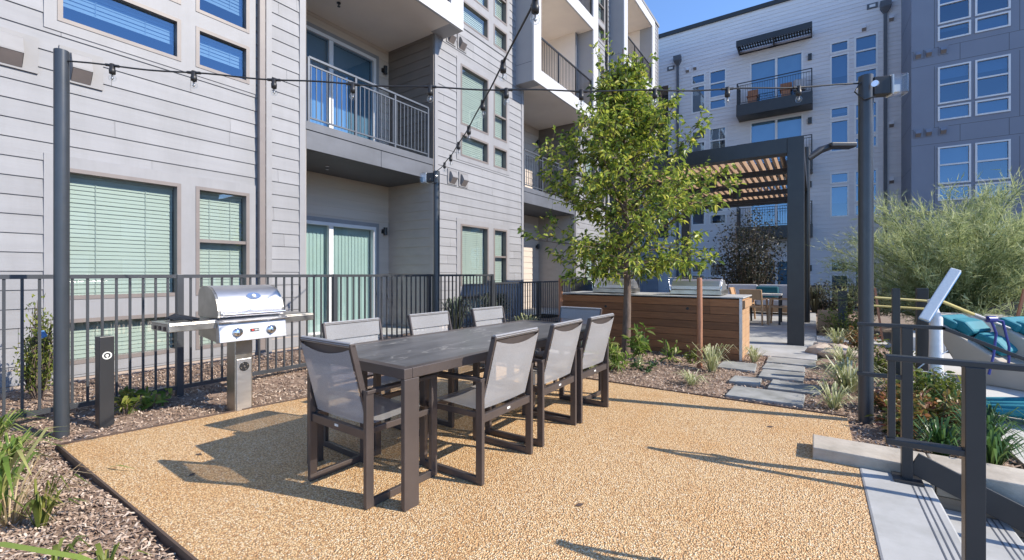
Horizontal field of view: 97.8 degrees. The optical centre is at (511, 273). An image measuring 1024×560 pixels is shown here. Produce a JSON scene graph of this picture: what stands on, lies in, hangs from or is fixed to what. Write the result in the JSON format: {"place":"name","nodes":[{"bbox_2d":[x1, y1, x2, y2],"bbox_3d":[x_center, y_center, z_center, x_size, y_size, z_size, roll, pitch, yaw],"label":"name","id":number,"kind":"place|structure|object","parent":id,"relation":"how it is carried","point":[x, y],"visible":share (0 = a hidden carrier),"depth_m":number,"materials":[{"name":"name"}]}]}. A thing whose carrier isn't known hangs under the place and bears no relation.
{"place":"outdoors","nodes":[
{"label":"outdoors","id":0,"kind":"place"},
{"bbox_2d":[62,370,879,559],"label":"gravel paving","id":1,"kind":"structure","parent":0,"point":[642,473],"depth_m":2.62,"materials":[{"name":"gravel"}]},
{"bbox_2d":[299,335,437,509],"bbox_3d":[-0.871,0.804,2.709,0.595,0.887,0.590,0,0,36],"label":"dining chair","id":2,"kind":"object","parent":1,"relation":"on","point":[332,383],"visible":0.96,"depth_m":2.52,"materials":[{"name":"fabric"}]},
{"bbox_2d":[321,317,428,462],"bbox_3d":[-1.035,0.804,3.349,0.590,0.887,0.595,0,0,37],"label":"dining chair","id":3,"kind":"object","parent":1,"relation":"on","point":[360,330],"visible":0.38,"depth_m":3.42,"materials":[{"name":"fabric"}]},
{"bbox_2d":[407,311,495,427],"bbox_3d":[-0.553,0.804,4.025,0.590,0.887,0.595,0,0,36],"label":"dining chair","id":4,"kind":"object","parent":1,"relation":"on","point":[425,323],"visible":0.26,"depth_m":4.06,"materials":[{"name":"fabric"}]},
{"bbox_2d":[307,320,602,511],"bbox_3d":[-0.212,0.875,3.617,0.990,0.750,2.460,0,0,37],"label":"dining table","id":5,"kind":"object","parent":1,"relation":"on","point":[407,360],"visible":0.54,"depth_m":2.74,"materials":[{"name":"wood"}]},
{"bbox_2d":[419,327,538,485],"bbox_3d":[-0.200,0.804,2.992,0.590,0.887,0.595,0,0,34],"label":"dining chair","id":6,"kind":"object","parent":1,"relation":"on","point":[511,354],"visible":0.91,"depth_m":2.83,"materials":[{"name":"fabric"}]},
{"bbox_2d":[471,306,545,402],"bbox_3d":[-0.048,0.804,4.699,0.590,0.887,0.595,0,0,38],"label":"dining chair","id":7,"kind":"object","parent":1,"relation":"on","point":[482,316],"visible":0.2,"depth_m":4.84,"materials":[{"name":"fabric"}]},
{"bbox_2d":[485,318,582,446],"bbox_3d":[0.192,0.804,3.579,0.590,0.887,0.595,0,0,33],"label":"dining chair","id":8,"kind":"object","parent":1,"relation":"on","point":[563,337],"visible":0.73,"depth_m":3.40,"materials":[{"name":"fabric"}]},
{"bbox_2d":[535,306,601,398],"bbox_3d":[0.581,0.804,4.651,0.595,0.887,0.590,0,0,37],"label":"dining chair","id":9,"kind":"object","parent":1,"relation":"on","point":[567,313],"visible":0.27,"depth_m":4.82,"materials":[{"name":"fabric"}]},
{"bbox_2d":[532,313,613,422],"bbox_3d":[0.562,0.804,4.088,0.590,0.887,0.595,0,0,35],"label":"dining chair","id":10,"kind":"object","parent":1,"relation":"on","point":[598,330],"visible":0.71,"depth_m":3.91,"materials":[{"name":"fabric"}]},
{"bbox_2d":[18,302,948,407],"bbox_3d":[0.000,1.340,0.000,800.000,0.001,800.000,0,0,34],"label":"ground","id":11,"kind":"structure","parent":0,"point":[886,331],"depth_m":12.35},
{"bbox_2d":[0,274,493,420],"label":"metal fence","id":12,"kind":"object","parent":11,"relation":"on","point":[179,386],"visible":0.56,"depth_m":4.61,"materials":[{"name":"metal"}]},
{"bbox_2d":[0,0,658,392],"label":"apartment building","id":13,"kind":"structure","parent":11,"relation":"on","point":[172,174],"depth_m":7.19,"materials":[{"name":"grey wood"}]},
{"bbox_2d":[57,0,180,60],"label":"window","id":14,"kind":"structure","parent":13,"relation":"in","point":[131,7],"depth_m":5.59,"materials":[{"name":"blue glass"}]},
{"bbox_2d":[70,313,174,364],"bbox_3d":[-4.792,0.771,5.496,0.160,0.522,1.172,0,0,34],"label":"window","id":15,"kind":"structure","parent":13,"relation":"in","point":[109,322],"depth_m":5.52,"materials":[{"name":"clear glass"}]},
{"bbox_2d":[70,168,180,299],"bbox_3d":[-4.792,-0.455,5.496,0.160,1.490,1.172,0,0,34],"label":"window","id":16,"kind":"structure","parent":13,"relation":"in","point":[124,231],"depth_m":5.53,"materials":[{"name":"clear glass"}]},
{"bbox_2d":[196,186,249,294],"bbox_3d":[-4.172,-0.455,6.411,0.160,1.490,0.696,0,0,34],"label":"window","id":17,"kind":"structure","parent":13,"relation":"in","point":[218,223],"depth_m":6.46,"materials":[{"name":"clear glass"}]},
{"bbox_2d":[196,26,249,83],"bbox_3d":[-4.172,-3.102,6.411,0.160,0.555,0.696,0,0,34],"label":"window","id":18,"kind":"structure","parent":13,"relation":"in","point":[202,35],"depth_m":6.44,"materials":[{"name":"blue glass"}]},
{"bbox_2d":[196,0,249,33],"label":"window","id":19,"kind":"structure","parent":13,"relation":"in","point":[245,27],"depth_m":6.59,"materials":[{"name":"blue glass"}]},
{"bbox_2d":[306,220,375,334],"bbox_3d":[-3.886,0.090,9.508,0.162,2.360,2.320,0,0,34],"label":"patio door","id":20,"kind":"structure","parent":13,"relation":"in","point":[331,248],"depth_m":9.79,"materials":[{"name":"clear glass"}]},
{"bbox_2d":[306,25,375,140],"bbox_3d":[-3.886,-3.785,9.508,0.162,2.470,2.320,0,0,34],"label":"patio door","id":21,"kind":"structure","parent":13,"relation":"in","point":[317,48],"depth_m":9.79,"materials":[{"name":"blue glass"}]},
{"bbox_2d":[461,224,488,285],"bbox_3d":[-0.974,-0.455,11.128,0.160,1.490,1.090,0,0,34],"label":"window","id":22,"kind":"structure","parent":13,"relation":"in","point":[471,235],"depth_m":11.24,"materials":[{"name":"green glass"}]},
{"bbox_2d":[461,132,488,164],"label":"window","id":23,"kind":"structure","parent":13,"relation":"in","point":[467,152],"depth_m":11.22,"materials":[{"name":"green glass"}]},
{"bbox_2d":[461,63,488,134],"bbox_3d":[-0.974,-4.300,11.128,0.160,1.440,1.090,0,0,34],"label":"window","id":24,"kind":"structure","parent":13,"relation":"in","point":[470,102],"depth_m":11.21,"materials":[{"name":"green glass"}]},
{"bbox_2d":[464,0,488,40],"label":"window","id":25,"kind":"structure","parent":13,"relation":"in","point":[468,8],"depth_m":11.27,"materials":[{"name":"blue glass"}]},
{"bbox_2d":[494,228,506,284],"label":"window","id":26,"kind":"structure","parent":13,"relation":"in","point":[498,256],"depth_m":12.17,"materials":[{"name":"clear glass"}]},
{"bbox_2d":[494,83,506,142],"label":"window","id":27,"kind":"structure","parent":13,"relation":"in","point":[497,115],"depth_m":12.16,"materials":[{"name":"clear glass"}]},
{"bbox_2d":[494,279,638,321],"bbox_3d":[2.148,0.758,12.793,0.060,1.183,9.070,0,0,34],"label":"metal fence","id":28,"kind":"object","parent":11,"relation":"on","point":[539,299],"visible":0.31,"depth_m":10.38,"materials":[{"name":"metal"}]},
{"bbox_2d":[706,205,786,288],"bbox_3d":[8.809,-0.720,16.806,2.908,4.392,2.954,0,0,34],"label":"dark tree","id":29,"kind":"object","parent":11,"relation":"on","point":[747,268],"visible":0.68,"depth_m":16.44,"materials":[{"name":"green plant"}]},
{"bbox_2d":[658,0,900,301],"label":"apartment block","id":30,"kind":"structure","parent":11,"relation":"on","point":[782,43],"depth_m":22.51,"materials":[{"name":"white paint"}]},
{"bbox_2d":[691,84,705,113],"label":"window","id":31,"kind":"structure","parent":30,"relation":"in","point":[698,98],"depth_m":25.53,"materials":[{"name":"blue glass"}]},
{"bbox_2d":[709,68,726,98],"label":"window","id":32,"kind":"structure","parent":30,"relation":"in","point":[717,78],"depth_m":24.93,"materials":[{"name":"blue glass"}]},
{"bbox_2d":[750,179,786,226],"bbox_3d":[13.787,-3.685,23.335,2.400,2.470,0.162,0,0,34],"label":"patio door","id":33,"kind":"structure","parent":30,"relation":"in","point":[764,209],"depth_m":23.51,"materials":[{"name":"blue glass"}]},
{"bbox_2d":[750,50,802,100],"bbox_3d":[13.787,-10.085,23.335,2.400,2.470,0.162,0,0,34],"label":"patio door","id":34,"kind":"structure","parent":30,"relation":"in","point":[778,65],"depth_m":23.40,"materials":[{"name":"blue glass"}]},
{"bbox_2d":[750,114,802,163],"bbox_3d":[13.787,-6.885,23.335,2.400,2.470,0.162,0,0,34],"label":"patio door","id":35,"kind":"structure","parent":30,"relation":"in","point":[788,126],"depth_m":23.30,"materials":[{"name":"blue glass"}]},
{"bbox_2d":[830,52,848,87],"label":"window","id":36,"kind":"structure","parent":30,"relation":"in","point":[839,63],"depth_m":21.86,"materials":[{"name":"blue glass"}]},
{"bbox_2d":[830,118,848,152],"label":"window","id":37,"kind":"structure","parent":30,"relation":"in","point":[839,129],"depth_m":21.86,"materials":[{"name":"blue glass"}]},
{"bbox_2d":[830,184,848,217],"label":"window","id":38,"kind":"structure","parent":30,"relation":"in","point":[838,193],"depth_m":21.86,"materials":[{"name":"blue glass"}]},
{"bbox_2d":[854,32,877,68],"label":"window","id":39,"kind":"structure","parent":30,"relation":"in","point":[865,46],"depth_m":21.29,"materials":[{"name":"blue glass"}]},
{"bbox_2d":[805,167,1023,324],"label":"feathery tree","id":40,"kind":"object","parent":11,"relation":"on","point":[984,262],"visible":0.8,"depth_m":8.75,"materials":[{"name":"green plant"}]},
{"bbox_2d":[901,0,1023,305],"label":"apartment wing","id":41,"kind":"structure","parent":11,"relation":"on","point":[962,90],"depth_m":17.65,"materials":[{"name":"paint"}]},
{"bbox_2d":[938,144,970,184],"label":"window","id":42,"kind":"structure","parent":41,"relation":"in","point":[955,160],"depth_m":17.70,"materials":[{"name":"blue glass"}]},
{"bbox_2d":[938,102,970,120],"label":"window","id":43,"kind":"structure","parent":41,"relation":"in","point":[962,110],"depth_m":17.68,"materials":[{"name":"blue glass"}]},
{"bbox_2d":[938,61,970,104],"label":"window","id":44,"kind":"structure","parent":41,"relation":"in","point":[962,69],"depth_m":17.66,"materials":[{"name":"blue glass"}]},
{"bbox_2d":[975,139,1010,181],"bbox_3d":[18.358,-4.325,17.076,0.950,1.490,0.150,0,0,34],"label":"window","id":45,"kind":"structure","parent":41,"relation":"in","point":[998,150],"depth_m":17.08,"materials":[{"name":"blue glass"}]},
{"bbox_2d":[975,96,1010,115],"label":"window","id":46,"kind":"structure","parent":41,"relation":"in","point":[1001,104],"depth_m":17.08,"materials":[{"name":"blue glass"}]},
{"bbox_2d":[975,54,1010,98],"bbox_3d":[18.358,-7.525,17.076,0.950,1.490,0.150,0,0,34],"label":"window","id":47,"kind":"structure","parent":41,"relation":"in","point":[1002,61],"depth_m":17.06,"materials":[{"name":"blue glass"}]},
{"bbox_2d":[975,10,1010,32],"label":"window","id":48,"kind":"structure","parent":41,"relation":"in","point":[1003,19],"depth_m":17.09,"materials":[{"name":"blue glass"}]},
{"bbox_2d":[0,314,1023,559],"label":"mulch","id":49,"kind":"object","parent":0,"point":[19,531],"visible":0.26,"depth_m":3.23,"materials":[{"name":"wood"}]},
{"bbox_2d":[0,409,49,440],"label":"weed","id":50,"kind":"object","parent":49,"relation":"on","point":[5,425],"visible":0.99,"depth_m":3.31,"materials":[{"name":"green plant"}]},
{"bbox_2d":[0,426,62,516],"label":"weed","id":51,"kind":"object","parent":49,"relation":"on","point":[6,476],"visible":0.97,"depth_m":2.30,"materials":[{"name":"green plant"}]},
{"bbox_2d":[13,294,52,399],"bbox_3d":[-4.640,0.705,4.372,0.359,1.079,0.368,0,0,34],"label":"columnar shrub","id":52,"kind":"object","parent":49,"relation":"on","point":[31,371],"visible":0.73,"depth_m":4.34,"materials":[{"name":"green plant"}]},
{"bbox_2d":[0,425,69,462],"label":"weed","id":53,"kind":"object","parent":49,"relation":"on","point":[13,444],"visible":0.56,"depth_m":3.08,"materials":[{"name":"green plant"}]},
{"bbox_2d":[1,473,90,530],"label":"weed","id":54,"kind":"object","parent":49,"relation":"on","point":[40,514],"visible":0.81,"depth_m":2.21,"materials":[{"name":"green plant"}]},
{"bbox_2d":[0,542,92,559],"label":"long grass blade","id":55,"kind":"object","parent":49,"relation":"on","point":[43,551],"visible":1,"depth_m":1.62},
{"bbox_2d":[0,456,105,528],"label":"weed","id":56,"kind":"object","parent":49,"relation":"on","point":[14,514],"visible":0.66,"depth_m":2.34,"materials":[{"name":"green plant"}]},
{"bbox_2d":[53,48,69,439],"bbox_3d":[-3.504,-0.214,3.474,0.092,3.049,0.092,0,0,34],"label":"light post","id":57,"kind":"object","parent":49,"relation":"on","point":[61,240],"visible":0.84,"depth_m":3.44,"materials":[{"name":"metal"}]},
{"bbox_2d":[95,335,113,429],"bbox_3d":[-3.345,0.905,3.669,0.100,0.790,0.095,0,0,30],"label":"bollard light","id":58,"kind":"object","parent":49,"relation":"on","point":[104,381],"visible":0.9,"depth_m":3.64,"materials":[{"name":"paint"}]},
{"bbox_2d":[114,386,151,414],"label":"weed","id":59,"kind":"object","parent":49,"relation":"on","point":[126,402],"visible":0.96,"depth_m":3.96,"materials":[{"name":"green plant"}]},
{"bbox_2d":[134,386,172,410],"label":"weed","id":60,"kind":"object","parent":49,"relation":"on","point":[148,402],"visible":0.84,"depth_m":4.18,"materials":[{"name":"green plant"}]},
{"bbox_2d":[151,285,312,410],"bbox_3d":[-2.483,0.703,4.114,0.474,1.195,1.235,0,0,34],"label":"gas grill","id":61,"kind":"object","parent":49,"relation":"on","point":[237,319],"visible":0.96,"depth_m":4.06,"materials":[{"name":"metal"}]},
{"bbox_2d":[423,170,439,311],"bbox_3d":[-1.369,-0.204,7.484,0.359,3.029,0.154,0,0,24],"label":"light post","id":62,"kind":"object","parent":49,"relation":"on","point":[434,177],"visible":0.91,"depth_m":7.42,"materials":[{"name":"metal"}]},
{"bbox_2d":[437,0,538,170],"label":"string lights","id":63,"kind":"object","parent":62,"relation":"hanging from","point":[534,9],"visible":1,"depth_m":2.98,"materials":[{"name":"black plastic"}]},
{"bbox_2d":[56,378,846,559],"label":"metal edging","id":64,"kind":"object","parent":49,"relation":"on","point":[166,540],"visible":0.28,"depth_m":2.86,"materials":[{"name":"metal"}]},
{"bbox_2d":[442,296,474,329],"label":"agave","id":65,"kind":"object","parent":49,"relation":"on","point":[461,307],"visible":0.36,"depth_m":9.11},
{"bbox_2d":[608,337,632,371],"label":"weed","id":66,"kind":"object","parent":49,"relation":"on","point":[617,357],"visible":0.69,"depth_m":5.79,"materials":[{"name":"green plant"}]},
{"bbox_2d":[517,31,746,353],"bbox_3d":[1.885,-1.171,6.764,2.905,4.949,3.002,0,0,34],"label":"young tree","id":67,"kind":"object","parent":49,"relation":"on","point":[613,127],"visible":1,"depth_m":6.43,"materials":[{"name":"green plant"}]},
{"bbox_2d":[622,322,654,358],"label":"weed","id":68,"kind":"object","parent":49,"relation":"on","point":[638,347],"visible":0.97,"depth_m":6.45,"materials":[{"name":"green plant"}]},
{"bbox_2d":[562,291,751,361],"bbox_3d":[2.393,0.819,7.701,3.000,0.962,1.065,0,0,34],"label":"kitchen counter","id":69,"kind":"object","parent":49,"relation":"on","point":[671,319],"visible":0.72,"depth_m":6.97,"materials":[{"name":"brown wood"}]},
{"bbox_2d":[591,276,639,292],"bbox_3d":[1.894,0.183,8.096,0.697,0.288,0.671,0,0,34],"label":"built in grill","id":70,"kind":"object","parent":69,"relation":"on","point":[611,288],"visible":0.59,"depth_m":7.88,"materials":[{"name":"metal"}]},
{"bbox_2d":[668,276,727,294],"bbox_3d":[3.061,0.183,7.305,0.816,0.288,0.671,0,0,34],"label":"built in grill","id":71,"kind":"object","parent":69,"relation":"on","point":[709,286],"visible":0.98,"depth_m":7.07,"materials":[{"name":"metal"}]},
{"bbox_2d":[697,278,702,368],"bbox_3d":[2.509,0.680,5.971,0.075,1.260,0.072,0,0,34],"label":"tree stake","id":72,"kind":"object","parent":49,"relation":"on","point":[699,320],"visible":0.76,"depth_m":5.94,"materials":[{"name":"brown wood"}]},
{"bbox_2d":[685,342,741,372],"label":"grass clump","id":73,"kind":"object","parent":49,"relation":"on","point":[712,357],"visible":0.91,"depth_m":5.74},
{"bbox_2d":[718,361,756,373],"bbox_3d":[3.057,1.273,6.052,0.469,0.074,0.549,0,0,34],"label":"stepping stone","id":74,"kind":"object","parent":49,"relation":"on","point":[741,366],"visible":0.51,"depth_m":5.97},
{"bbox_2d":[725,385,804,408],"bbox_3d":[2.604,1.273,4.590,0.680,0.074,0.480,0,0,34],"label":"stepping stone","id":75,"kind":"object","parent":49,"relation":"on","point":[758,395],"visible":0.72,"depth_m":4.52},
{"bbox_2d":[758,369,804,382],"bbox_3d":[3.328,1.273,5.506,0.470,0.074,0.510,0,0,34],"label":"stepping stone","id":76,"kind":"object","parent":49,"relation":"on","point":[771,375],"visible":0.66,"depth_m":5.44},
{"bbox_2d":[766,356,815,367],"bbox_3d":[3.968,1.273,6.353,0.600,0.074,0.470,0,0,34],"label":"stepping stone","id":77,"kind":"object","parent":49,"relation":"on","point":[791,361],"visible":0.63,"depth_m":6.31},
{"bbox_2d":[767,379,820,395],"bbox_3d":[3.123,1.273,4.937,0.490,0.074,0.479,0,0,34],"label":"stepping stone","id":78,"kind":"object","parent":49,"relation":"on","point":[784,386],"visible":0.6,"depth_m":4.86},
{"bbox_2d":[799,379,857,410],"bbox_3d":[3.029,1.156,4.233,0.582,0.247,0.643,0,0,34],"label":"grass clump","id":79,"kind":"object","parent":49,"relation":"on","point":[834,400],"visible":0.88,"depth_m":4.20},
{"bbox_2d":[801,355,885,392],"bbox_3d":[3.603,1.087,4.766,0.909,0.354,0.938,0,0,34],"label":"grass clump","id":80,"kind":"object","parent":49,"relation":"on","point":[847,376],"visible":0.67,"depth_m":4.73,"materials":[{"name":"plant"}]},
{"bbox_2d":[896,388,960,434],"bbox_3d":[3.555,1.122,3.736,0.564,0.400,0.522,0,0,34],"label":"shrub","id":81,"kind":"object","parent":49,"relation":"on","point":[922,398],"visible":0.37,"depth_m":3.67,"materials":[{"name":"green plant"}]},
{"bbox_2d":[949,418,1023,465],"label":"strap leaf clump","id":82,"kind":"object","parent":49,"relation":"on","point":[996,453],"visible":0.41,"depth_m":2.85,"materials":[{"name":"plant"}]},
{"bbox_2d":[644,0,771,33],"label":"sky","id":83,"kind":"structure","parent":0,"point":[670,15],"materials":[{"name":"blue"}]},
{"bbox_2d":[747,311,816,362],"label":"patio pavement","id":84,"kind":"structure","parent":0,"point":[771,338],"depth_m":8.71,"materials":[{"name":"concrete"}]},
{"bbox_2d":[609,135,806,345],"bbox_3d":[5.402,-0.570,11.379,3.525,3.640,6.550,0,0,34],"label":"pergola","id":85,"kind":"object","parent":84,"relation":"on","point":[794,171],"visible":0.56,"depth_m":8.34,"materials":[{"name":"paint"}]},
{"bbox_2d":[739,289,768,325],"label":"patio chair","id":86,"kind":"object","parent":84,"relation":"on","point":[756,294],"visible":0.62,"depth_m":10.79,"materials":[{"name":"brown wood"}]},
{"bbox_2d":[726,284,786,312],"bbox_3d":[7.459,0.752,14.525,2.890,0.835,0.817,0,0,34],"label":"outdoor sofa","id":87,"kind":"object","parent":84,"relation":"on","point":[783,289],"visible":0.16,"depth_m":14.06,"materials":[{"name":"fabric"}]},
{"bbox_2d":[804,142,856,322],"bbox_3d":[8.112,-1.048,11.430,1.245,4.596,0.300,0,0,0],"label":"street lamp","id":88,"kind":"object","parent":84,"relation":"on","point":[815,153],"visible":0.91,"depth_m":11.37,"materials":[{"name":"metal"}]},
{"bbox_2d":[810,283,836,313],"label":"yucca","id":89,"kind":"object","parent":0,"point":[815,297],"visible":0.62,"depth_m":14.18,"materials":[{"name":"green plant"}]},
{"bbox_2d":[828,309,1016,467],"bbox_3d":[7.283,1.282,9.500,0.924,0.086,16.100,0,0,34],"label":"ground bed","id":90,"kind":"object","parent":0,"point":[874,431],"visible":0.04,"depth_m":3.74,"materials":[{"name":"soil"}]},
{"bbox_2d":[816,303,878,335],"bbox_3d":[6.821,0.941,8.986,0.882,0.684,0.965,0,0,8],"label":"shrub","id":91,"kind":"object","parent":90,"relation":"on","point":[845,325],"visible":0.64,"depth_m":9.06,"materials":[{"name":"green plant"}]},
{"bbox_2d":[854,73,908,425],"bbox_3d":[3.087,-0.187,3.747,0.394,2.994,0.164,0,0,13],"label":"light post","id":92,"kind":"object","parent":90,"relation":"on","point":[870,87],"visible":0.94,"depth_m":3.75,"materials":[{"name":"metal"}]},
{"bbox_2d":[67,60,858,106],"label":"string lights","id":93,"kind":"object","parent":92,"relation":"hanging from","point":[193,73],"visible":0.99,"depth_m":3.62,"materials":[{"name":"black plastic"}]},
{"bbox_2d":[874,339,914,373],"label":"shrub","id":94,"kind":"object","parent":90,"relation":"on","point":[877,358],"visible":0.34,"depth_m":5.53,"materials":[{"name":"green plant"}]},
{"bbox_2d":[891,288,899,387],"bbox_3d":[4.002,0.730,4.657,0.065,1.160,0.065,0,0,34],"label":"black post","id":95,"kind":"object","parent":90,"relation":"on","point":[895,319],"visible":0.54,"depth_m":4.63,"materials":[{"name":"metal"}]},
{"bbox_2d":[865,398,940,440],"bbox_3d":[3.060,1.142,3.501,0.426,0.383,0.464,0,0,16],"label":"shrub","id":96,"kind":"object","parent":90,"relation":"on","point":[924,412],"visible":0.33,"depth_m":3.46,"materials":[{"name":"green plant"}]},
{"bbox_2d":[915,288,928,380],"bbox_3d":[4.615,0.735,5.026,0.100,1.150,0.100,0,0,34],"label":"black post","id":97,"kind":"object","parent":90,"relation":"on","point":[921,342],"visible":0.56,"depth_m":4.99,"materials":[{"name":"metal"}]},
{"bbox_2d":[927,299,943,384],"bbox_3d":[4.475,0.783,4.723,0.125,1.033,0.120,0,0,34],"label":"wrapped post","id":98,"kind":"object","parent":90,"relation":"on","point":[936,343],"visible":0.34,"depth_m":4.68,"materials":[{"name":"plastic"}]},
{"bbox_2d":[913,367,960,406],"bbox_3d":[3.987,1.083,4.193,0.485,0.436,0.518,0,0,34],"label":"shrub","id":99,"kind":"object","parent":90,"relation":"on","point":[921,383],"visible":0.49,"depth_m":4.19,"materials":[{"name":"green plant"}]},
{"bbox_2d":[897,414,992,456],"bbox_3d":[2.942,1.138,3.080,0.528,0.265,0.552,0,0,34],"label":"strap leaf clump","id":100,"kind":"object","parent":90,"relation":"on","point":[935,434],"visible":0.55,"depth_m":3.07,"materials":[{"name":"plant"}]},
{"bbox_2d":[939,403,1023,436],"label":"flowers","id":101,"kind":"object","parent":90,"relation":"on","point":[990,411],"visible":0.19,"depth_m":3.38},
{"bbox_2d":[941,405,1023,455],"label":"strap leaf clump","id":102,"kind":"object","parent":90,"relation":"on","point":[999,429],"visible":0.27,"depth_m":3.15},
{"bbox_2d":[913,351,1023,468],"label":"pool pavement","id":103,"kind":"structure","parent":0,"point":[993,391],"depth_m":4.55,"materials":[{"name":"concrete"}]},
{"bbox_2d":[942,314,1023,390],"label":"pool lounger","id":104,"kind":"object","parent":103,"relation":"on","point":[958,347],"visible":0.73,"depth_m":5.08,"materials":[{"name":"plastic"}]},
{"bbox_2d":[986,397,1023,418],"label":"swimming pool","id":105,"kind":"structure","parent":103,"relation":"on","point":[1008,404],"depth_m":3.72,"materials":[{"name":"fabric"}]},
{"bbox_2d":[995,316,1023,361],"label":"pool lounger","id":106,"kind":"object","parent":103,"relation":"on","point":[1016,333],"visible":0.73,"depth_m":5.01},
{"bbox_2d":[918,268,1011,329],"bbox_3d":[4.975,0.311,4.751,1.830,0.751,0.167,0,0,-20],"label":"pool brush","id":107,"kind":"object","parent":106,"relation":"on","point":[939,295],"visible":0.94,"depth_m":4.50,"materials":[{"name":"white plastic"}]},
{"bbox_2d":[985,316,1010,374],"bbox_3d":[5.276,0.878,4.826,0.306,0.847,0.246,0,0,-42],"label":"hose","id":108,"kind":"object","parent":107,"relation":"hanging from","point":[991,319],"visible":0.77,"depth_m":4.83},
{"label":"lower pavement","id":109,"kind":"structure","parent":0,"visible":0},
{"bbox_2d":[813,434,1023,542],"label":"retaining wall","id":110,"kind":"structure","parent":109,"relation":"on","point":[1006,481],"depth_m":2.82,"materials":[{"name":"concrete"}]},
{"bbox_2d":[859,468,1023,559],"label":"stairs","id":111,"kind":"structure","parent":109,"relation":"on","point":[910,522],"depth_m":2.28,"materials":[{"name":"concrete"}]},
{"bbox_2d":[857,322,1023,532],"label":"handrail","id":112,"kind":"object","parent":111,"relation":"on","point":[1000,507],"visible":1,"depth_m":2.66,"materials":[{"name":"metal"}]},
{"bbox_2d":[884,354,1023,559],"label":"handrail","id":113,"kind":"object","parent":111,"relation":"on","point":[971,451],"visible":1,"depth_m":1.55,"materials":[{"name":"metal"}]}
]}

